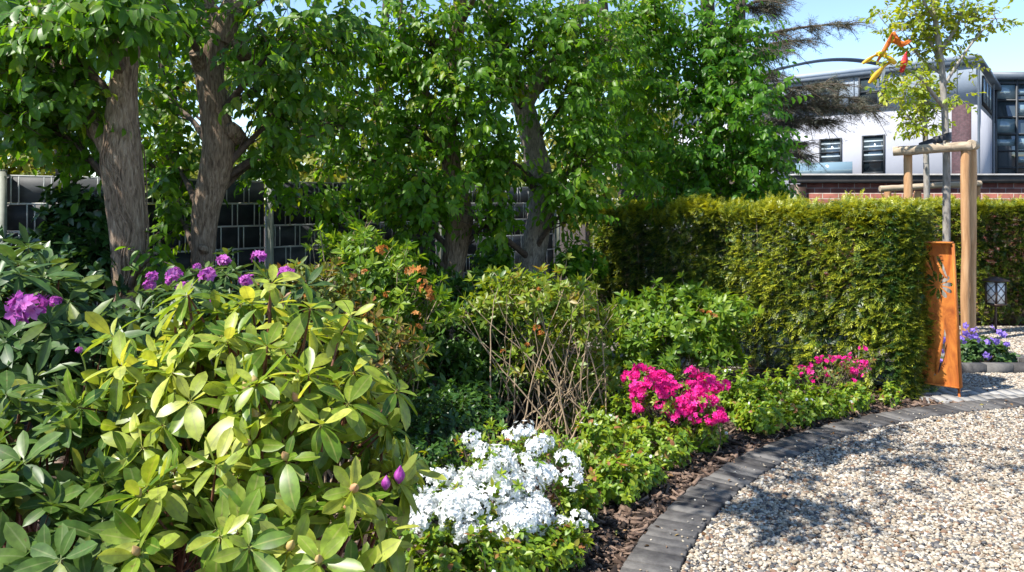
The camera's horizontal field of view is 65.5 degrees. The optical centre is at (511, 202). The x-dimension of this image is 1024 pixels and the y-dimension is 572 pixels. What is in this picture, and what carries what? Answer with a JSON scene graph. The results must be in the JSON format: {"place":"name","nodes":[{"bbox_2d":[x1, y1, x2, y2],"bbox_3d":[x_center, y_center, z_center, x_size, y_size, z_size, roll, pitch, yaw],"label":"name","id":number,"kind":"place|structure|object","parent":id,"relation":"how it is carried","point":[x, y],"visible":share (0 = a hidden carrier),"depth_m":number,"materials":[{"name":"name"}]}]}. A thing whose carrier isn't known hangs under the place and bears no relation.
{"place":"outdoors","nodes":[
{"label":"outdoors","id":0,"kind":"place"},
{"bbox_2d":[0,0,1023,199],"label":"sky","id":1,"kind":"structure","parent":0,"point":[1002,52],"materials":[{"name":"blue"}]},
{"bbox_2d":[23,204,1023,571],"bbox_3d":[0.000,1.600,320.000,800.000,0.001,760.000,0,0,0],"label":"ground","id":2,"kind":"structure","parent":0,"point":[521,416],"depth_m":6.40,"materials":[{"name":"soil"}]},
{"bbox_2d":[0,0,109,175],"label":"broadleaf tree","id":3,"kind":"object","parent":2,"relation":"on","point":[51,65],"visible":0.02,"depth_m":6.35,"materials":[{"name":"green plant"}]},
{"bbox_2d":[0,169,130,315],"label":"evergreen shrub","id":4,"kind":"object","parent":2,"relation":"on","point":[81,235],"visible":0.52,"depth_m":5.17,"materials":[{"name":"green plant"}]},
{"bbox_2d":[0,57,148,177],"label":"broadleaf tree","id":5,"kind":"object","parent":2,"relation":"on","point":[26,170],"visible":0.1,"depth_m":14.66,"materials":[{"name":"green plant"}]},
{"bbox_2d":[0,222,161,547],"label":"rhododendron","id":6,"kind":"object","parent":2,"relation":"on","point":[51,335],"visible":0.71,"depth_m":2.71,"materials":[{"name":"green plant"}]},
{"bbox_2d":[0,0,205,350],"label":"broadleaf tree","id":7,"kind":"object","parent":2,"relation":"on","point":[89,108],"visible":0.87,"depth_m":4.88,"materials":[{"name":"green plant"}]},
{"bbox_2d":[0,352,230,571],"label":"rhododendron","id":8,"kind":"object","parent":2,"relation":"on","point":[65,511],"visible":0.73,"depth_m":2.06,"materials":[{"name":"green plant"}]},
{"bbox_2d":[88,0,281,204],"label":"broadleaf tree","id":9,"kind":"object","parent":2,"relation":"on","point":[150,164],"visible":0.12,"depth_m":6.99,"materials":[{"name":"green plant"}]},
{"bbox_2d":[42,247,332,459],"bbox_3d":[-1.745,0.927,4.242,1.732,1.379,1.039,0,0,0],"label":"rhododendron","id":10,"kind":"object","parent":2,"relation":"on","point":[211,276],"visible":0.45,"depth_m":4.05,"materials":[{"name":"green plant"}]},
{"bbox_2d":[99,22,381,227],"bbox_3d":[-5.001,-1.213,14.054,4.231,5.727,5.916,0,0,-32],"label":"broadleaf tree","id":11,"kind":"object","parent":2,"relation":"on","point":[309,159],"visible":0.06,"depth_m":13.39,"materials":[{"name":"green plant"}]},
{"bbox_2d":[103,0,388,377],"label":"broadleaf tree","id":12,"kind":"object","parent":2,"relation":"on","point":[289,50],"visible":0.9,"depth_m":5.78,"materials":[{"name":"green plant"}]},
{"bbox_2d":[47,259,446,571],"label":"rhododendron","id":13,"kind":"object","parent":2,"relation":"on","point":[283,520],"visible":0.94,"depth_m":2.16,"materials":[{"name":"green plant"}]},
{"bbox_2d":[0,170,559,423],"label":"wire fence","id":14,"kind":"object","parent":2,"relation":"on","point":[20,196],"visible":0.09,"depth_m":7.13,"materials":[{"name":"grey metal"}]},
{"bbox_2d":[230,254,437,523],"bbox_3d":[-0.964,0.945,4.185,1.163,1.343,0.757,0,0,0],"label":"azalea","id":15,"kind":"object","parent":2,"relation":"on","point":[385,352],"visible":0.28,"depth_m":4.16,"materials":[{"name":"green plant"}]},
{"bbox_2d":[300,208,463,437],"bbox_3d":[-0.868,0.825,5.287,0.813,1.584,1.143,0,0,-42],"label":"azalea","id":16,"kind":"object","parent":2,"relation":"on","point":[370,267],"visible":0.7,"depth_m":5.18,"materials":[{"name":"green plant"}]},
{"bbox_2d":[257,0,532,375],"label":"broadleaf tree","id":17,"kind":"object","parent":2,"relation":"on","point":[440,119],"visible":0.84,"depth_m":6.90,"materials":[{"name":"green plant"}]},
{"bbox_2d":[315,0,556,224],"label":"broadleaf tree","id":18,"kind":"object","parent":2,"relation":"on","point":[430,154],"depth_m":15.86,"materials":[{"name":"green plant"}]},
{"bbox_2d":[373,378,513,495],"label":"shrub","id":19,"kind":"object","parent":2,"relation":"on","point":[450,416],"visible":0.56,"depth_m":4.41,"materials":[{"name":"green plant"}]},
{"bbox_2d":[370,514,594,571],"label":"shrub","id":20,"kind":"object","parent":2,"relation":"on","point":[538,553],"visible":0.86,"depth_m":3.27,"materials":[{"name":"green plant"}]},
{"bbox_2d":[374,236,608,361],"bbox_3d":[-0.276,0.970,7.636,2.444,1.294,1.037,0,0,-19],"label":"evergreen shrub","id":21,"kind":"object","parent":2,"relation":"on","point":[586,265],"visible":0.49,"depth_m":7.71,"materials":[{"name":"green plant"}]},
{"bbox_2d":[33,369,964,571],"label":"bark mulch","id":22,"kind":"object","parent":2,"relation":"on","point":[647,515],"visible":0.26,"depth_m":4.54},
{"bbox_2d":[408,417,593,549],"bbox_3d":[-0.042,1.300,3.697,0.855,0.632,0.930,0,0,0],"label":"azalea","id":23,"kind":"object","parent":22,"relation":"on","point":[464,496],"visible":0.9,"depth_m":3.51,"materials":[{"name":"white plant"}]},
{"bbox_2d":[606,361,730,459],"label":"azalea","id":24,"kind":"object","parent":22,"relation":"on","point":[660,384],"visible":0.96,"depth_m":5.08,"materials":[{"name":"pink plant"}]},
{"bbox_2d":[605,270,764,406],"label":"azalea","id":25,"kind":"object","parent":22,"relation":"on","point":[683,329],"visible":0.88,"depth_m":6.32,"materials":[{"name":"green plant"}]},
{"bbox_2d":[797,343,876,397],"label":"azalea","id":26,"kind":"object","parent":22,"relation":"on","point":[831,378],"visible":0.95,"depth_m":6.22,"materials":[{"name":"pink plant"}]},
{"bbox_2d":[391,264,627,419],"bbox_3d":[-0.012,1.050,6.027,1.868,1.135,1.428,0,0,0],"label":"evergreen shrub","id":27,"kind":"object","parent":2,"relation":"on","point":[462,360],"visible":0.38,"depth_m":5.74,"materials":[{"name":"plant"}]},
{"bbox_2d":[391,0,676,362],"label":"broadleaf tree","id":28,"kind":"object","parent":2,"relation":"on","point":[549,189],"visible":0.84,"depth_m":7.43,"materials":[{"name":"green plant"}]},
{"bbox_2d":[449,253,631,443],"bbox_3d":[0.156,0.980,5.574,1.275,1.287,0.856,0,0,-16],"label":"azalea","id":29,"kind":"object","parent":2,"relation":"on","point":[578,375],"visible":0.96,"depth_m":5.45,"materials":[{"name":"green plant"}]},
{"bbox_2d":[538,372,634,531],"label":"shrub","id":30,"kind":"object","parent":2,"relation":"on","point":[590,501],"visible":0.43,"depth_m":3.88,"materials":[{"name":"green plant"}]},
{"bbox_2d":[556,394,646,506],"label":"shrub","id":31,"kind":"object","parent":2,"relation":"on","point":[620,490],"visible":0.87,"depth_m":4.61,"materials":[{"name":"green plant"}]},
{"bbox_2d":[509,13,734,249],"bbox_3d":[2.051,-1.449,15.716,5.087,6.341,3.727,0,0,-23],"label":"broadleaf tree","id":32,"kind":"object","parent":2,"relation":"on","point":[588,233],"visible":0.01,"depth_m":15.38,"materials":[{"name":"green plant"}]},
{"bbox_2d":[561,0,718,285],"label":"broadleaf tree","id":33,"kind":"object","parent":2,"relation":"on","point":[644,124],"visible":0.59,"depth_m":8.48,"materials":[{"name":"green plant"}]},
{"bbox_2d":[591,393,728,492],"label":"shrub","id":34,"kind":"object","parent":2,"relation":"on","point":[651,474],"visible":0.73,"depth_m":4.78,"materials":[{"name":"green plant"}]},
{"bbox_2d":[593,194,796,305],"bbox_3d":[2.833,0.740,12.147,3.274,1.720,0.070,0,0,-9],"label":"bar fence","id":35,"kind":"object","parent":2,"relation":"on","point":[700,229],"depth_m":12.22,"materials":[{"name":"black metal"}]},
{"bbox_2d":[629,0,815,288],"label":"broadleaf tree","id":36,"kind":"object","parent":2,"relation":"on","point":[716,99],"visible":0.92,"depth_m":8.51,"materials":[{"name":"green plant"}]},
{"bbox_2d":[710,355,815,434],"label":"shrub","id":37,"kind":"object","parent":2,"relation":"on","point":[765,412],"visible":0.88,"depth_m":5.79,"materials":[{"name":"green plant"}]},
{"bbox_2d":[588,190,944,399],"bbox_3d":[2.237,0.770,7.876,0.853,1.814,3.788,0,0,-40],"label":"yew hedge","id":38,"kind":"object","parent":2,"relation":"on","point":[906,225],"visible":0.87,"depth_m":7.11,"materials":[{"name":"green plant"}]},
{"bbox_2d":[728,0,897,258],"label":"cedar tree","id":39,"kind":"object","parent":2,"relation":"on","point":[811,122],"visible":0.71,"depth_m":20.90,"materials":[{"name":"green plant"}]},
{"bbox_2d":[620,397,1023,571],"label":"paving border","id":40,"kind":"object","parent":2,"relation":"on","point":[656,555],"visible":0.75,"depth_m":4.50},
{"bbox_2d":[782,379,874,427],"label":"shrub","id":41,"kind":"object","parent":2,"relation":"on","point":[807,411],"visible":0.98,"depth_m":5.79,"materials":[{"name":"green plant"}]},
{"bbox_2d":[875,381,912,409],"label":"shrub","id":42,"kind":"object","parent":2,"relation":"on","point":[888,396],"visible":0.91,"depth_m":6.18,"materials":[{"name":"green plant"}]},
{"bbox_2d":[788,174,1023,303],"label":"brick wall","id":43,"kind":"structure","parent":2,"relation":"on","point":[825,187],"depth_m":12.50,"materials":[{"name":"brick"}]},
{"bbox_2d":[881,66,955,198],"bbox_3d":[5.827,-0.165,11.409,1.070,3.608,0.658,0,0,0],"label":"young tree","id":44,"kind":"object","parent":2,"relation":"on","point":[923,112],"visible":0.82,"depth_m":11.36,"materials":[{"name":"green plant"}]},
{"bbox_2d":[892,241,962,396],"bbox_3d":[3.422,1.028,6.596,0.528,1.420,0.122,0,0,44],"label":"rusty garden panel","id":45,"kind":"object","parent":2,"relation":"on","point":[949,374],"visible":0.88,"depth_m":6.51,"materials":[{"name":"orange metal"}]},
{"bbox_2d":[879,181,981,311],"bbox_3d":[6.076,0.653,11.765,1.557,1.946,0.683,0,0,0],"label":"tree stake frame","id":46,"kind":"object","parent":2,"relation":"on","point":[886,189],"visible":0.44,"depth_m":11.55,"materials":[{"name":"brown wood"}]},
{"bbox_2d":[893,132,979,336],"bbox_3d":[5.161,0.404,9.251,1.350,2.438,0.676,0,0,-20],"label":"tree stake frame","id":47,"kind":"object","parent":2,"relation":"on","point":[968,180],"visible":0.79,"depth_m":9.10,"materials":[{"name":"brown wood"}]},
{"bbox_2d":[856,0,1023,337],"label":"young tree","id":48,"kind":"object","parent":2,"relation":"on","point":[935,14],"visible":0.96,"depth_m":9.21,"materials":[{"name":"green plant"}]},
{"bbox_2d":[862,51,880,63],"bbox_3d":[4.024,-1.619,8.885,0.229,0.158,0.058,0,0,0],"label":"ribbon","id":49,"kind":"object","parent":48,"relation":"attached to","point":[867,60],"visible":0.97,"depth_m":8.89,"materials":[{"name":"yellow fabric"}]},
{"bbox_2d":[868,62,890,83],"bbox_3d":[4.115,-1.453,8.880,0.260,0.260,0.080,0,0,-3],"label":"ribbon","id":50,"kind":"object","parent":48,"relation":"attached to","point":[876,74],"visible":0.96,"depth_m":8.87,"materials":[{"name":"yellow fabric"}]},
{"bbox_2d":[881,68,884,82],"bbox_3d":[4.147,-1.417,8.890,0.062,0.203,0.047,0,0,0],"label":"ribbon","id":51,"kind":"object","parent":48,"relation":"attached to","point":[882,74],"visible":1,"depth_m":8.89,"materials":[{"name":"white fabric"}]},
{"bbox_2d":[879,50,896,64],"bbox_3d":[4.189,-1.616,8.869,0.178,0.161,0.092,0,0,-21],"label":"ribbon","id":52,"kind":"object","parent":48,"relation":"attached to","point":[893,61],"visible":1,"depth_m":8.85,"materials":[{"name":"yellow fabric"}]},
{"bbox_2d":[876,31,901,61],"bbox_3d":[4.212,-1.737,8.874,0.276,0.338,0.102,0,0,0],"label":"ribbon","id":53,"kind":"object","parent":48,"relation":"attached to","point":[896,39],"visible":0.98,"depth_m":8.88,"materials":[{"name":"orange fabric"}]},
{"bbox_2d":[892,39,910,46],"bbox_3d":[4.383,-1.794,8.932,0.214,0.104,0.068,0,0,0],"label":"ribbon","id":54,"kind":"object","parent":48,"relation":"attached to","point":[905,43],"visible":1,"depth_m":8.93,"materials":[{"name":"orange fabric"}]},
{"bbox_2d":[899,51,907,74],"bbox_3d":[4.378,-1.551,8.892,0.099,0.272,0.072,0,0,0],"label":"ribbon","id":55,"kind":"object","parent":48,"relation":"hanging from","point":[904,59],"visible":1,"depth_m":8.88,"materials":[{"name":"red fabric"}]},
{"bbox_2d":[857,193,1023,325],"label":"yew hedge","id":56,"kind":"object","parent":2,"relation":"on","point":[1001,211],"visible":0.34,"depth_m":10.41,"materials":[{"name":"green plant"}]},
{"bbox_2d":[858,335,1023,373],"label":"kerb","id":57,"kind":"structure","parent":2,"relation":"on","point":[996,367],"depth_m":7.42,"materials":[{"name":"grey concrete"}]},
{"bbox_2d":[940,322,1020,361],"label":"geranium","id":58,"kind":"object","parent":2,"relation":"on","point":[975,348],"visible":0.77,"depth_m":7.79,"materials":[{"name":"purple plant"}]},
{"bbox_2d":[575,319,944,370],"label":"gravel path","id":59,"kind":"structure","parent":0,"point":[737,365],"depth_m":8.35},
{"bbox_2d":[568,325,1023,389],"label":"gravel ground","id":60,"kind":"structure","parent":59,"relation":"on","point":[991,380],"depth_m":7.40,"materials":[{"name":"beige gravel"}]},
{"bbox_2d":[981,276,1009,331],"bbox_3d":[5.892,1.263,9.700,0.215,0.715,0.215,0,0,-18],"label":"garden lantern","id":61,"kind":"object","parent":60,"relation":"on","point":[995,292],"visible":0.91,"depth_m":9.65,"materials":[{"name":"metal"}]},
{"bbox_2d":[601,53,1023,226],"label":"office building","id":62,"kind":"structure","parent":0,"point":[993,126],"depth_m":44.04,"materials":[{"name":"paint"}]},
{"bbox_2d":[775,140,798,174],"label":"window","id":63,"kind":"structure","parent":62,"relation":"in","point":[794,161],"depth_m":46.82,"materials":[{"name":"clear glass"}]},
{"bbox_2d":[812,80,838,104],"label":"window","id":64,"kind":"structure","parent":62,"relation":"in","point":[834,81],"depth_m":45.27,"materials":[{"name":"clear glass"}]},
{"bbox_2d":[819,138,841,162],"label":"window","id":65,"kind":"structure","parent":62,"relation":"in","point":[837,150],"depth_m":45.18,"materials":[{"name":"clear glass"}]},
{"bbox_2d":[858,75,887,105],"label":"window","id":66,"kind":"structure","parent":62,"relation":"in","point":[863,81],"depth_m":43.67,"materials":[{"name":"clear glass"}]},
{"bbox_2d":[862,134,884,173],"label":"window","id":67,"kind":"structure","parent":62,"relation":"in","point":[873,146],"depth_m":43.55,"materials":[{"name":"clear glass"}]},
{"bbox_2d":[982,75,991,114],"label":"side window","id":68,"kind":"structure","parent":62,"relation":"in","point":[986,87],"depth_m":44.13,"materials":[{"name":"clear glass"}]},
{"bbox_2d":[639,401,1023,571],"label":"gravel path","id":69,"kind":"structure","parent":0,"point":[885,504],"depth_m":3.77,"materials":[{"name":"beige gravel"}]},
{"bbox_2d":[591,384,1022,567],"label":"fallen leaves","id":70,"kind":"object","parent":69,"relation":"on","point":[703,533],"visible":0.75,"depth_m":4.67,"materials":[{"name":"brown plant"}]},
{"bbox_2d":[914,389,1023,402],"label":"pale paving","id":71,"kind":"structure","parent":0,"point":[940,395],"depth_m":6.52,"materials":[{"name":"white stone"}]}
]}

